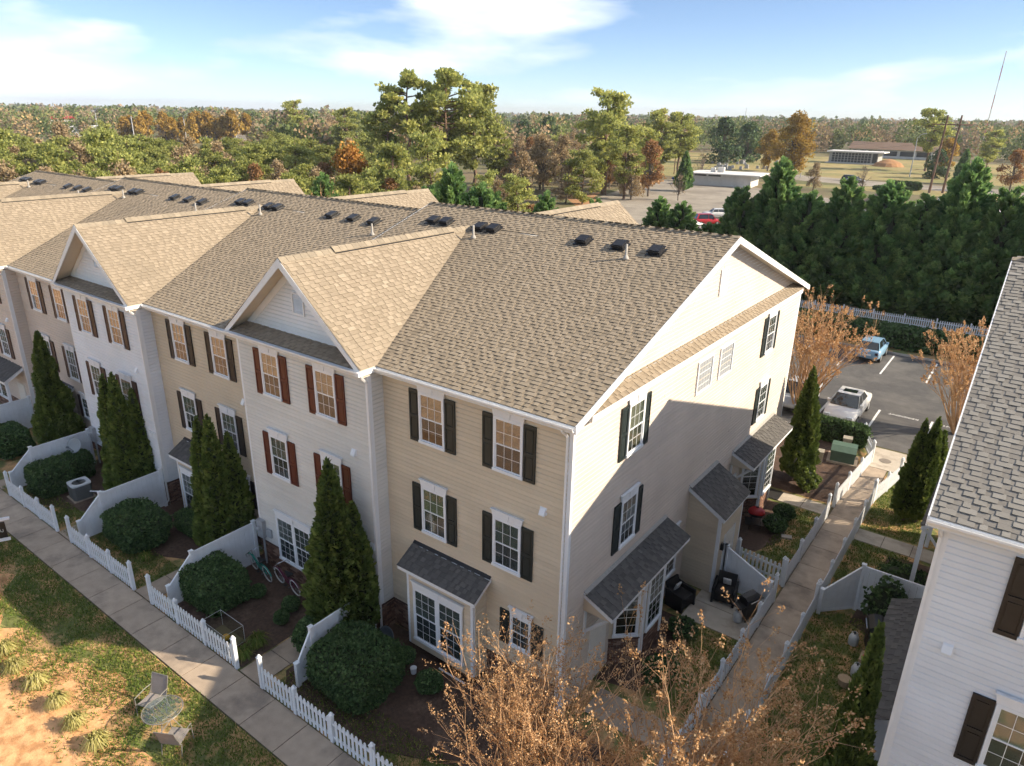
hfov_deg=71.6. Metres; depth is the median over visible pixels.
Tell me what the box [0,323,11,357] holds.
window
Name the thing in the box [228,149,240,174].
pine tree
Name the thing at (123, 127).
autumn tree
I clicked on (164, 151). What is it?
pine tree
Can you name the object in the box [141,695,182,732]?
garden table
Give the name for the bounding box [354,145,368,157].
pine tree
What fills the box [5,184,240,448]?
townhouse
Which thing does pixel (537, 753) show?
crape myrtle
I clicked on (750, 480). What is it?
window
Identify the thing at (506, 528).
window
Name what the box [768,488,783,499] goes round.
doormat
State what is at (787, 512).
shrub
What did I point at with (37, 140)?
autumn tree
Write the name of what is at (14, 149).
autumn tree
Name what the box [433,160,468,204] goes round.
cypress tree
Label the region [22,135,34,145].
pine tree
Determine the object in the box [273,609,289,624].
shrub
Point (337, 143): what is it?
pine tree
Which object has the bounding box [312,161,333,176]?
autumn tree
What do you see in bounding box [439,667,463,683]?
drain pipe
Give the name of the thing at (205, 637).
picket fence
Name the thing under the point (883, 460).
manhole cover
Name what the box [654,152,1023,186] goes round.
cemetery lawn
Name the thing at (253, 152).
pine tree
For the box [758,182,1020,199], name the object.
verge strip
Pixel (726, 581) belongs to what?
pillow
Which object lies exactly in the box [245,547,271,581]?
bicycle
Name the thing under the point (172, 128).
autumn tree
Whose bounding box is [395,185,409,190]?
pine tree
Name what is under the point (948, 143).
autumn tree
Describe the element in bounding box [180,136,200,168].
autumn tree
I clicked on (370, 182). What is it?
pine tree
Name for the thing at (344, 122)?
pine tree
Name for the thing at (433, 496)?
window
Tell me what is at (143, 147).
pine tree
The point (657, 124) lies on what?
pine tree
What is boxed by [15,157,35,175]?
autumn tree
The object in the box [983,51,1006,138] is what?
radio mast
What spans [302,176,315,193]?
pine tree
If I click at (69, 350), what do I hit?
window
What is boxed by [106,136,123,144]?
pine tree
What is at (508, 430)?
window
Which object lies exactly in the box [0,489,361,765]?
front pavement
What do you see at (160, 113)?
autumn tree
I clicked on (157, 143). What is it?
pine tree
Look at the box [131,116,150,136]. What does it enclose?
autumn tree
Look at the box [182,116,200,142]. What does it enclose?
autumn tree
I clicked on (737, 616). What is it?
propane tank
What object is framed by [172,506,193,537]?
hedge
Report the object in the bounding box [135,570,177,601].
entry path
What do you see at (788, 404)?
parked car
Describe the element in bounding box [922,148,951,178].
magnolia tree
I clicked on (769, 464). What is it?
window
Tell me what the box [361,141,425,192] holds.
pine tree
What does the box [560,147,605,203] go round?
pine tree
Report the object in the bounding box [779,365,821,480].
arborvitae
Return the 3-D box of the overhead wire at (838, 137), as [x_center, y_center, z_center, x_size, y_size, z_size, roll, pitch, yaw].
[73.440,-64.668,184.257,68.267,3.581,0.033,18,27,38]
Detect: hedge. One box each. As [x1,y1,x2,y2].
[0,420,36,459]
[23,454,75,498]
[57,448,96,477]
[99,497,173,553]
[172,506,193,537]
[178,550,252,617]
[290,614,317,652]
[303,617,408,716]
[795,307,985,362]
[819,413,872,448]
[872,185,914,191]
[886,180,923,190]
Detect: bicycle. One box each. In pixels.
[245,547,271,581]
[272,560,300,595]
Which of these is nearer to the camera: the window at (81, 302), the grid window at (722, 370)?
the grid window at (722, 370)
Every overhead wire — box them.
[643,139,914,150]
[653,144,917,156]
[703,130,938,138]
[710,137,936,144]
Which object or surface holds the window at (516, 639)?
in the townhouse at (574, 408)
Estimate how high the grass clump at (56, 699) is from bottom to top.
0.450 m
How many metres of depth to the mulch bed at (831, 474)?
33.89 m
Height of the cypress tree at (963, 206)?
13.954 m
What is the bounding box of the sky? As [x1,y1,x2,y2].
[0,0,1023,121]
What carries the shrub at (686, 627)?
on the mulch bed at (668, 633)
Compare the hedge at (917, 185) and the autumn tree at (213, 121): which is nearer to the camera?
the hedge at (917, 185)
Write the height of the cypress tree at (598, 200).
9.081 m
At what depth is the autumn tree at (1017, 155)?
170.31 m
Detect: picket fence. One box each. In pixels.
[2,470,59,531]
[64,515,135,589]
[144,574,239,669]
[255,654,392,765]
[658,572,779,765]
[723,581,820,758]
[736,537,786,584]
[781,493,831,586]
[799,299,987,336]
[816,479,877,608]
[831,440,876,507]
[864,422,874,453]
[873,457,904,502]
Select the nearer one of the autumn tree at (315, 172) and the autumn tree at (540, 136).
the autumn tree at (315, 172)
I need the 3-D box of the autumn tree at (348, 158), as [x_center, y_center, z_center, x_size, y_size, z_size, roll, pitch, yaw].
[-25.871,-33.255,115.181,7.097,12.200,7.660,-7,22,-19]
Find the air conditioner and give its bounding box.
[66,476,96,503]
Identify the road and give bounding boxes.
[745,171,1023,195]
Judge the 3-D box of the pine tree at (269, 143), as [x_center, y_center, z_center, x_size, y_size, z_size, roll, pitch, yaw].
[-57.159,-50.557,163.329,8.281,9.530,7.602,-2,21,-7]
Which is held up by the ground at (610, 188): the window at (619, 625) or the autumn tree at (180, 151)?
the autumn tree at (180, 151)
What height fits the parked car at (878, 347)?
1.495 m
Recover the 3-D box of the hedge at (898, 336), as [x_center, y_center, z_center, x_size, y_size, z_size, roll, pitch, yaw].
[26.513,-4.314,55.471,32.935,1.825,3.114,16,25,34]
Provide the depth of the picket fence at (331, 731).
19.36 m
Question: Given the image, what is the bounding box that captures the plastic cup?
[410,665,416,674]
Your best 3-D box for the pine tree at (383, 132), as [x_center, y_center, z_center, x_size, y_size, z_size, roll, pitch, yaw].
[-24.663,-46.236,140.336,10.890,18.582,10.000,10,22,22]
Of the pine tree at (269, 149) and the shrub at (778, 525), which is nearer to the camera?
the shrub at (778, 525)
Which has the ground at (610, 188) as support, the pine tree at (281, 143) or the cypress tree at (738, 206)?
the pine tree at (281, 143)
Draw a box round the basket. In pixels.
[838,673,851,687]
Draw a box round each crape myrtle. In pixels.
[417,599,680,765]
[572,576,875,765]
[787,285,884,403]
[910,316,989,434]
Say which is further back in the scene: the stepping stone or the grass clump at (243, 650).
the stepping stone
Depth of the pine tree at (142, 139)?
152.88 m
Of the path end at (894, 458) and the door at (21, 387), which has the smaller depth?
the path end at (894, 458)
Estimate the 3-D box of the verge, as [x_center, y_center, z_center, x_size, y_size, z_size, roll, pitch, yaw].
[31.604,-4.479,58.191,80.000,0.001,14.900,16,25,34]
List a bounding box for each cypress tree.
[309,171,339,196]
[421,183,436,195]
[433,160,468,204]
[462,181,500,208]
[486,188,507,209]
[532,190,558,212]
[589,198,602,203]
[641,195,670,226]
[663,200,698,230]
[696,221,714,232]
[713,185,755,238]
[743,155,802,272]
[772,189,829,299]
[803,176,867,306]
[833,179,916,312]
[866,192,945,317]
[902,156,999,322]
[941,185,1023,329]
[985,223,1023,313]
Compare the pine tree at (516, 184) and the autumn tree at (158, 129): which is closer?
the pine tree at (516, 184)
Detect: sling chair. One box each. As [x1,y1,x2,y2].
[134,672,169,721]
[153,721,194,756]
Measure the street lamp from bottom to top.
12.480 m
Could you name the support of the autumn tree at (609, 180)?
on the ground at (610, 188)
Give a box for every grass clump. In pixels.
[0,638,19,657]
[0,654,31,677]
[18,669,52,691]
[40,688,73,711]
[58,708,91,733]
[77,726,113,754]
[136,551,154,562]
[230,643,256,664]
[242,629,272,650]
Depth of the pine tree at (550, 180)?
172.80 m
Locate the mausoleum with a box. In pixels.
[824,150,889,164]
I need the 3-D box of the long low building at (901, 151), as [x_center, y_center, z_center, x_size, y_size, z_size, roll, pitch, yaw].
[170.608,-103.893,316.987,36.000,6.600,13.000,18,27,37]
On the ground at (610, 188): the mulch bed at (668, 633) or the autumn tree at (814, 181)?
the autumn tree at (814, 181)
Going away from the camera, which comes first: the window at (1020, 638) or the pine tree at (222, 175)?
the window at (1020, 638)
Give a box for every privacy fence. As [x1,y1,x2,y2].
[0,395,33,427]
[8,428,95,488]
[76,468,167,539]
[165,519,259,607]
[293,602,376,687]
[720,542,773,601]
[816,562,924,613]
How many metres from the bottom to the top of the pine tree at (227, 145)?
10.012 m
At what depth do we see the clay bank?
19.85 m
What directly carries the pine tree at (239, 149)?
on the ground at (610, 188)
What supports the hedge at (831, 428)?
on the yard at (280, 675)
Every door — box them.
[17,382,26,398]
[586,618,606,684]
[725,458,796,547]
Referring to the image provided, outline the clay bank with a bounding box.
[0,564,157,765]
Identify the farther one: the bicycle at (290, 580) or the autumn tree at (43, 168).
the autumn tree at (43, 168)
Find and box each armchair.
[665,574,695,613]
[710,570,738,607]
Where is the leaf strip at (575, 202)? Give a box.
[567,193,598,205]
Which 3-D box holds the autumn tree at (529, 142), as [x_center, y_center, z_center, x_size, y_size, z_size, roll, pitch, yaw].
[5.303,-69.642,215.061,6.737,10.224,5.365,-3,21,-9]
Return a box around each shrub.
[250,583,266,598]
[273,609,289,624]
[281,595,300,612]
[401,645,416,664]
[413,667,443,694]
[640,649,679,687]
[668,615,699,639]
[762,513,788,532]
[772,502,796,520]
[792,465,822,492]
[860,575,908,616]
[876,557,927,596]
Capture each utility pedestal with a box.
[818,448,824,464]
[843,435,852,442]
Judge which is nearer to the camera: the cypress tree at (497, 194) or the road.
the cypress tree at (497, 194)
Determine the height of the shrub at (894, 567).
1.286 m
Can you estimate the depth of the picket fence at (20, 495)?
29.55 m
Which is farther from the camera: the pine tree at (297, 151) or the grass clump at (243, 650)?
the pine tree at (297, 151)
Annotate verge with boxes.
[797,297,986,365]
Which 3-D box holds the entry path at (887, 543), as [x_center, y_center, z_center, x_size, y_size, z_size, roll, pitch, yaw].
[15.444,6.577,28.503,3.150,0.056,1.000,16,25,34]
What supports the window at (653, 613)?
in the townhouse at (574, 408)
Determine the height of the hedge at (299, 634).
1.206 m
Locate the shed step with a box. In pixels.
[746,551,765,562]
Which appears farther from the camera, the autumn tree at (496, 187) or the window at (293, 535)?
the autumn tree at (496, 187)
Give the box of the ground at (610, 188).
[0,108,1023,765]
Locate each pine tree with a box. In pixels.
[0,126,21,161]
[0,146,16,159]
[0,155,29,181]
[3,133,32,153]
[12,151,38,176]
[17,141,77,172]
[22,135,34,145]
[36,143,86,162]
[37,135,82,153]
[51,164,91,176]
[62,159,98,176]
[70,127,121,170]
[78,126,100,141]
[84,146,115,171]
[89,169,114,177]
[94,120,116,133]
[94,146,153,175]
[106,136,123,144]
[109,128,126,142]
[112,138,147,172]
[124,134,134,139]
[127,133,157,161]
[132,141,155,169]
[136,158,156,173]
[144,140,174,161]
[144,147,173,162]
[145,159,168,173]
[147,152,166,163]
[151,137,176,148]
[161,154,205,182]
[162,144,177,160]
[169,139,181,162]
[195,148,238,183]
[198,136,224,152]
[199,143,212,156]
[201,164,240,183]
[220,136,241,156]
[227,142,274,181]
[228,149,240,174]
[228,158,266,181]
[231,137,243,145]
[231,146,242,152]
[242,140,254,145]
[251,145,284,179]
[252,131,283,144]
[260,142,274,147]
[265,146,297,178]
[271,136,298,170]
[273,137,318,175]
[277,170,312,194]
[281,99,310,125]
[287,115,306,132]
[289,163,313,185]
[296,138,333,172]
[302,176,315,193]
[309,143,338,175]
[321,137,335,153]
[329,107,359,142]
[330,173,369,195]
[332,134,344,149]
[339,136,360,147]
[346,111,361,136]
[349,142,371,162]
[350,166,380,194]
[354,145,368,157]
[355,131,376,150]
[360,101,405,175]
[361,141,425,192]
[363,138,378,158]
[368,188,387,192]
[373,68,435,180]
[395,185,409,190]
[396,130,457,189]
[407,67,485,168]
[440,79,501,185]
[469,169,498,190]
[481,120,513,178]
[499,172,538,210]
[534,148,560,182]
[551,132,565,145]
[558,148,576,175]
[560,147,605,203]
[573,86,634,194]
[604,122,647,199]
[632,124,662,192]
[642,108,683,163]
[663,111,703,172]
[913,107,956,170]
[978,129,1007,167]
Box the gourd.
[222,634,229,640]
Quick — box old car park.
[598,179,829,231]
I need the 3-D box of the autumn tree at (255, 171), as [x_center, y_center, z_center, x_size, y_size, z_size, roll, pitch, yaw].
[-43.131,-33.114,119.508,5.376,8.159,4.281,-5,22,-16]
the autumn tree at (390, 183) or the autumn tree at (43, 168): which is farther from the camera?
the autumn tree at (390, 183)
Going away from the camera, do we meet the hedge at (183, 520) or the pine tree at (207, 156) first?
the hedge at (183, 520)
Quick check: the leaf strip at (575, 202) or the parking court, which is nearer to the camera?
the parking court
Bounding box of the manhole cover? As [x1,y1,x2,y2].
[879,458,890,462]
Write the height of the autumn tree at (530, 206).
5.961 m
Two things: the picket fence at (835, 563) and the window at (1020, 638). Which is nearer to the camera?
the window at (1020, 638)
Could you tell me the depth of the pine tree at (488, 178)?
112.60 m
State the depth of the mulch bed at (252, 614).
24.06 m
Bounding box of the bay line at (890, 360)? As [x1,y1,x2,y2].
[879,356,894,373]
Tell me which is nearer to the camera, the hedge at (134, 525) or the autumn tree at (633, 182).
the hedge at (134, 525)
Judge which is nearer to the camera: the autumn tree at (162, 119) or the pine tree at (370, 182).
the pine tree at (370, 182)
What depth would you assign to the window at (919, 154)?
306.19 m
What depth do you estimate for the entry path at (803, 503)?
31.57 m
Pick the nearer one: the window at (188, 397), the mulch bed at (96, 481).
the window at (188, 397)
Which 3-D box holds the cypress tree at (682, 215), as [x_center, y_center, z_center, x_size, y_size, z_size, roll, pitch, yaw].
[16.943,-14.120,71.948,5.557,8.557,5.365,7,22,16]
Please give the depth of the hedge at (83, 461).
32.39 m
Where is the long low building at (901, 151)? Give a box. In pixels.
[848,141,938,159]
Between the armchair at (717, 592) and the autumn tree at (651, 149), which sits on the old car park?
the autumn tree at (651, 149)
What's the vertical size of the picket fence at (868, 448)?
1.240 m
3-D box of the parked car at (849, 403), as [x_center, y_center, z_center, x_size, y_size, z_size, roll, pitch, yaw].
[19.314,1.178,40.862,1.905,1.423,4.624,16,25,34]
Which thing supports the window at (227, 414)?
in the townhouse at (192, 316)
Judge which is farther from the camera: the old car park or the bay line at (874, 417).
the old car park
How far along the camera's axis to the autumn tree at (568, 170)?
134.52 m
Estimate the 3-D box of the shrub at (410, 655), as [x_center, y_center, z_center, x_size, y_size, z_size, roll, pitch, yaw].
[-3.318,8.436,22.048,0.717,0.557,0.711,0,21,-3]
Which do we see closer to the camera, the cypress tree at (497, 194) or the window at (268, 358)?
the window at (268, 358)
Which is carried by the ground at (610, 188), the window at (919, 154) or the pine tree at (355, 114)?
the pine tree at (355, 114)
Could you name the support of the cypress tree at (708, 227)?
on the verge
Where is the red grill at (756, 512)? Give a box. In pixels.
[745,506,764,531]
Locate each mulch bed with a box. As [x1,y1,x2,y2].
[23,459,104,510]
[137,500,199,558]
[178,553,305,666]
[286,623,630,765]
[595,610,678,690]
[737,499,788,550]
[771,438,858,501]
[849,556,929,632]
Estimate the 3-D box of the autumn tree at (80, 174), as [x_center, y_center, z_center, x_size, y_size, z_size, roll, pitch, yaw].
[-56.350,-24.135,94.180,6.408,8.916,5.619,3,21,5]
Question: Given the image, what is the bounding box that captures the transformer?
[826,440,858,467]
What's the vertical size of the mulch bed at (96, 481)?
0.001 m
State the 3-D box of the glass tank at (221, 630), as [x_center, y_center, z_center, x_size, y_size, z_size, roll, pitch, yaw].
[-9.270,7.961,22.821,1.254,0.640,0.675,16,25,34]
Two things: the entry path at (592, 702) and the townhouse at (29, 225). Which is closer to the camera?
the entry path at (592, 702)
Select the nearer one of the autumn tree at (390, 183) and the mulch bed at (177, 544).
the mulch bed at (177, 544)
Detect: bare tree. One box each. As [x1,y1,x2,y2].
[670,173,684,199]
[693,154,710,169]
[857,163,871,186]
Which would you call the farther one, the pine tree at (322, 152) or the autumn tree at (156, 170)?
the pine tree at (322, 152)
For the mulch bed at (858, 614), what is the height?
0.001 m
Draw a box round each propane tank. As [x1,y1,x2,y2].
[732,608,742,622]
[848,631,858,646]
[850,662,859,675]
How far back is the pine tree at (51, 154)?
109.73 m
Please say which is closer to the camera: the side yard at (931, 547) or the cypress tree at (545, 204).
the side yard at (931, 547)
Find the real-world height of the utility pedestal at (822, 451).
0.780 m
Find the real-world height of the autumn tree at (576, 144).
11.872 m
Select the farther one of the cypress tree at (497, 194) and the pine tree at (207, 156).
the pine tree at (207, 156)
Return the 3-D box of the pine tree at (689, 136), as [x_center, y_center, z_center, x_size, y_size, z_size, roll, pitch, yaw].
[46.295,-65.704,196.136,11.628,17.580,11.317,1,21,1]
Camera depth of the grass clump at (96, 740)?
18.82 m
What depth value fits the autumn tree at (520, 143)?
230.57 m
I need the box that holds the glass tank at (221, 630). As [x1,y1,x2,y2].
[205,609,244,650]
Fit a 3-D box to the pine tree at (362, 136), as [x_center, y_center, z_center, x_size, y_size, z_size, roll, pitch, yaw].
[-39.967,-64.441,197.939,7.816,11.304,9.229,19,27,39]
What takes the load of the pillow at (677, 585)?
on the armchair at (681, 597)
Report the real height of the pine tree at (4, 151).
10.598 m
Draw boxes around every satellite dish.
[66,437,80,452]
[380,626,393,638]
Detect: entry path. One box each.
[0,477,10,488]
[58,525,77,540]
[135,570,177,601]
[240,637,299,685]
[584,688,684,754]
[774,492,831,513]
[854,528,933,563]
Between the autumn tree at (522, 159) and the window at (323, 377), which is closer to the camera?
the window at (323, 377)
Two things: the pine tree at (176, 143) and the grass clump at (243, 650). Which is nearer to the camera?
the grass clump at (243, 650)
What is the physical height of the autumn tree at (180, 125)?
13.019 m
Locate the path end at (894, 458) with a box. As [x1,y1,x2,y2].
[869,447,906,472]
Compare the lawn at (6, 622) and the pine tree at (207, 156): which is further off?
the pine tree at (207, 156)
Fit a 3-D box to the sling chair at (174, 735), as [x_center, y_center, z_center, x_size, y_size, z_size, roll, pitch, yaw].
[-8.959,9.342,18.817,0.625,0.956,0.756,3,21,6]
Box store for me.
[50,116,74,131]
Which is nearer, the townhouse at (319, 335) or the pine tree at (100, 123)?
the townhouse at (319, 335)
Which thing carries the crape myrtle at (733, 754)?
on the side yard at (931, 547)
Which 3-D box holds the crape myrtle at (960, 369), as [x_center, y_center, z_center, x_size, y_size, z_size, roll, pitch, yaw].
[24.164,-0.369,37.874,5.386,6.645,5.496,3,21,5]
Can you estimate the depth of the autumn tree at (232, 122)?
348.25 m
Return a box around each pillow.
[674,581,681,589]
[723,578,731,584]
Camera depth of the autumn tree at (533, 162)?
179.56 m
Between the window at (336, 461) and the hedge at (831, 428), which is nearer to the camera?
the window at (336, 461)
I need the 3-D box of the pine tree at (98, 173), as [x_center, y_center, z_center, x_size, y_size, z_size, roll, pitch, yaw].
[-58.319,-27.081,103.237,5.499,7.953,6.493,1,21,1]
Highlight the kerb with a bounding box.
[796,334,975,368]
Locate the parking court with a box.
[781,337,972,453]
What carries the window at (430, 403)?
in the townhouse at (574, 408)
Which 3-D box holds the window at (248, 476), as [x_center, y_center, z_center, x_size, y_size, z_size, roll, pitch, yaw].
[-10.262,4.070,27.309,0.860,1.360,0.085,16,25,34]
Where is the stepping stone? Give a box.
[781,534,791,539]
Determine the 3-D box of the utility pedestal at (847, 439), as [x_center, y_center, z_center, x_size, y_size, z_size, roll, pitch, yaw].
[17.296,3.095,36.656,0.440,0.780,0.400,11,23,25]
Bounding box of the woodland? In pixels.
[0,102,1023,160]
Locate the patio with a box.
[681,589,757,640]
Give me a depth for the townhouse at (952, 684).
13.41 m
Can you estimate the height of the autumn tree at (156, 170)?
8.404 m
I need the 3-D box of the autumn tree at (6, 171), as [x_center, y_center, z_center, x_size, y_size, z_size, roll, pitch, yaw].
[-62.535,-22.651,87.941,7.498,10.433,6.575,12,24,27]
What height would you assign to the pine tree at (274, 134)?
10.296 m
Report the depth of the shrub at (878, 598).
23.34 m
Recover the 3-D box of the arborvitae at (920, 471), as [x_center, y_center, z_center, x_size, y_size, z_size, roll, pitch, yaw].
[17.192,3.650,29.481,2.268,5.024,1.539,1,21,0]
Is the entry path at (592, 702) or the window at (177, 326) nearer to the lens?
the entry path at (592, 702)
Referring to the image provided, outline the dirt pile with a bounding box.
[872,159,903,166]
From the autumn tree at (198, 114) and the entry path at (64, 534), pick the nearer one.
the entry path at (64, 534)
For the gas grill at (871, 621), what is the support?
on the side yard at (931, 547)
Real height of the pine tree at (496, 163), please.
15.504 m
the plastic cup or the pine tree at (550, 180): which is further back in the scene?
the pine tree at (550, 180)
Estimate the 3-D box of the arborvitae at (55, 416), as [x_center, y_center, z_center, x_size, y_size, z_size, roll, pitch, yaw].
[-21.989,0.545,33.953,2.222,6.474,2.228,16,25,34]
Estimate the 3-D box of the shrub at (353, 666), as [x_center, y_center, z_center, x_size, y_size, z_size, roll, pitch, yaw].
[-4.598,8.237,20.973,2.965,1.688,2.444,14,24,31]
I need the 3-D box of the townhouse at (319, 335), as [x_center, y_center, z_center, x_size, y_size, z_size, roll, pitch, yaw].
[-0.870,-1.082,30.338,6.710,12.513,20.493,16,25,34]
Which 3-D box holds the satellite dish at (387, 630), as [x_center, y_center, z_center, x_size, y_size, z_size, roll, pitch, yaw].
[-3.996,8.117,22.382,0.612,0.864,0.609,1,21,0]
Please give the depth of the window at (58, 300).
33.14 m
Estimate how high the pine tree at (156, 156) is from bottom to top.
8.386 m
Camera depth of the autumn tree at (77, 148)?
119.31 m
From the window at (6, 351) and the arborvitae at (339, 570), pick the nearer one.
the arborvitae at (339, 570)
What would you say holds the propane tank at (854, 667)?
on the side yard at (931, 547)
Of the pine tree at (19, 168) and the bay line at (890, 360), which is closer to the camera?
the bay line at (890, 360)
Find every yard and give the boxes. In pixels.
[0,403,866,765]
[734,472,938,765]
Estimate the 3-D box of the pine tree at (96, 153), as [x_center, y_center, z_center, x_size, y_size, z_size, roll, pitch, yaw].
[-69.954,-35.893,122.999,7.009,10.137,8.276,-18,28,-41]
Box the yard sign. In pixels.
[0,516,10,541]
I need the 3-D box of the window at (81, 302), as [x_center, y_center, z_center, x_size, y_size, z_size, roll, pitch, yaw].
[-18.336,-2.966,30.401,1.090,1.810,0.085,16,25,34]
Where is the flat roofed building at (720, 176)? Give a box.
[693,167,768,187]
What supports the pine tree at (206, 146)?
on the ground at (610, 188)
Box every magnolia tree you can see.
[512,119,530,141]
[538,115,557,136]
[705,116,744,163]
[733,121,763,162]
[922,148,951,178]
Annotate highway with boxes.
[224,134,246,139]
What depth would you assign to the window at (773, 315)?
28.40 m
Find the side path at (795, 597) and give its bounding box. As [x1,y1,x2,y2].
[676,466,886,765]
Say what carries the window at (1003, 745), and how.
in the townhouse at (952, 684)
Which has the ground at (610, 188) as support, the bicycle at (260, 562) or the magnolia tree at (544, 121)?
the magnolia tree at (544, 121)
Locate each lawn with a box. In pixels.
[0,534,284,765]
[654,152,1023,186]
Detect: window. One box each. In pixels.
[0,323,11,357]
[0,383,7,399]
[26,275,42,312]
[40,332,51,354]
[50,284,67,322]
[62,342,80,382]
[74,293,92,335]
[78,391,89,419]
[87,357,100,396]
[105,304,124,348]
[117,370,131,404]
[168,317,189,364]
[177,464,192,507]
[179,387,196,431]
[208,330,229,379]
[217,403,239,454]
[246,474,250,490]
[257,345,281,401]
[266,427,290,483]
[273,508,310,570]
[311,362,337,422]
[318,449,342,489]
[410,579,464,666]
[417,386,444,451]
[418,478,447,542]
[490,507,523,577]
[492,409,524,480]
[507,605,533,656]
[612,592,641,637]
[618,481,640,550]
[626,388,648,458]
[644,567,665,632]
[665,520,681,580]
[695,353,714,395]
[717,340,734,379]
[740,463,761,497]
[755,375,770,422]
[760,448,775,495]
[764,307,779,355]
[883,151,896,155]
[900,152,913,156]
[916,152,930,157]
[975,690,1023,765]
[1016,623,1023,643]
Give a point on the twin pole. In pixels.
(948, 165)
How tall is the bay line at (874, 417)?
0.001 m
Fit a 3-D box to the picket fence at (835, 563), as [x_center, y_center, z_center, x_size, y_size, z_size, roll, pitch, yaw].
[13.332,6.046,28.061,0.134,1.240,9.234,16,25,34]
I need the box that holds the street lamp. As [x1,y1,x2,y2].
[909,133,926,176]
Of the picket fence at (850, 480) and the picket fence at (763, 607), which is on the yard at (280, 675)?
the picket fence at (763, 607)
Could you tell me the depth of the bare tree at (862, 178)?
164.97 m
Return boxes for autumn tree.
[0,156,21,181]
[7,145,25,155]
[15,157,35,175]
[30,135,42,143]
[35,163,54,171]
[47,116,72,143]
[65,139,98,170]
[67,166,90,176]
[108,157,137,175]
[116,116,131,136]
[126,115,135,135]
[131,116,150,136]
[134,110,154,135]
[153,111,167,127]
[153,124,164,138]
[154,167,167,173]
[158,114,167,139]
[163,117,183,141]
[167,141,212,177]
[177,116,187,140]
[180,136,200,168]
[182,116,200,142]
[184,112,204,140]
[192,110,207,140]
[198,111,212,138]
[208,117,221,141]
[210,139,234,182]
[216,115,232,137]
[223,109,244,137]
[239,112,257,141]
[242,162,263,180]
[264,158,292,179]
[307,166,323,178]
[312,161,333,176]
[329,140,371,179]
[381,177,399,190]
[491,178,509,199]
[496,144,520,183]
[509,151,538,195]
[513,132,527,155]
[518,136,534,162]
[523,204,534,210]
[524,130,561,189]
[526,146,537,180]
[529,136,563,190]
[546,133,576,186]
[549,162,577,203]
[567,130,580,148]
[579,143,588,171]
[602,160,616,189]
[607,150,630,190]
[616,152,645,199]
[618,148,644,192]
[635,139,666,195]
[754,128,785,170]
[766,108,817,174]
[804,161,822,189]
[928,137,959,166]
[996,148,1023,191]
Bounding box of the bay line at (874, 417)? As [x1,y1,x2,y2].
[869,410,880,426]
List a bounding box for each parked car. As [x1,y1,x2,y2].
[693,213,719,223]
[702,208,724,216]
[783,375,822,410]
[823,386,871,421]
[855,335,888,362]
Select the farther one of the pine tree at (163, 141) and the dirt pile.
the dirt pile
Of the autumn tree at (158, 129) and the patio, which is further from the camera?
the autumn tree at (158, 129)
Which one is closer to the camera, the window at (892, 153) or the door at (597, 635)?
the door at (597, 635)
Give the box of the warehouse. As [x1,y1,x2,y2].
[69,125,96,135]
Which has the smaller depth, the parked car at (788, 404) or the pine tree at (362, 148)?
the parked car at (788, 404)
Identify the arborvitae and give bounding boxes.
[30,330,85,444]
[96,371,155,490]
[189,413,257,546]
[299,456,380,626]
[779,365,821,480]
[813,619,886,765]
[889,416,948,522]
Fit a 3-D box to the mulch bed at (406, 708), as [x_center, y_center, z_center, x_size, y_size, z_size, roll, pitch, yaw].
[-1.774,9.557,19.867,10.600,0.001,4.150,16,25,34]
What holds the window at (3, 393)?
in the townhouse at (29, 225)
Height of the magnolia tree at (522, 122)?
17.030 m
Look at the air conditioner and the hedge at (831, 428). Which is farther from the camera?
the hedge at (831, 428)
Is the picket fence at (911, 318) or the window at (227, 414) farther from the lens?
the picket fence at (911, 318)
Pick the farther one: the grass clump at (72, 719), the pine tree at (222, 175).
the pine tree at (222, 175)
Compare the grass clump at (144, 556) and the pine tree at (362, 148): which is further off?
the pine tree at (362, 148)
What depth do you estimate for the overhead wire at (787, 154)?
157.97 m
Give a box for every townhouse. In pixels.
[0,170,200,197]
[0,177,303,413]
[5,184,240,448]
[30,175,115,195]
[50,188,437,503]
[139,198,420,545]
[223,200,638,628]
[373,216,809,715]
[873,256,1023,765]
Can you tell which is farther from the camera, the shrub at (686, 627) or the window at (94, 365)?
the window at (94, 365)
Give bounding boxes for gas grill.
[732,589,764,622]
[864,613,883,648]
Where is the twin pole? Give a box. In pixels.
[928,115,973,192]
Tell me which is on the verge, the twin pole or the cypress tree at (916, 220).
the cypress tree at (916, 220)
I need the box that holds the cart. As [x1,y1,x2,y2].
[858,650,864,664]
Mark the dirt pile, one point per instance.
(888, 163)
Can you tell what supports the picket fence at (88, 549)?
on the yard at (280, 675)
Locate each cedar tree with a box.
[673,150,694,190]
[952,148,971,179]
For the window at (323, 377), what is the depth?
21.53 m
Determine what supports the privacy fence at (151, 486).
on the yard at (280, 675)
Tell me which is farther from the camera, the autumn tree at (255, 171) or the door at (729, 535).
the autumn tree at (255, 171)
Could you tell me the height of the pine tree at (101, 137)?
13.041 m

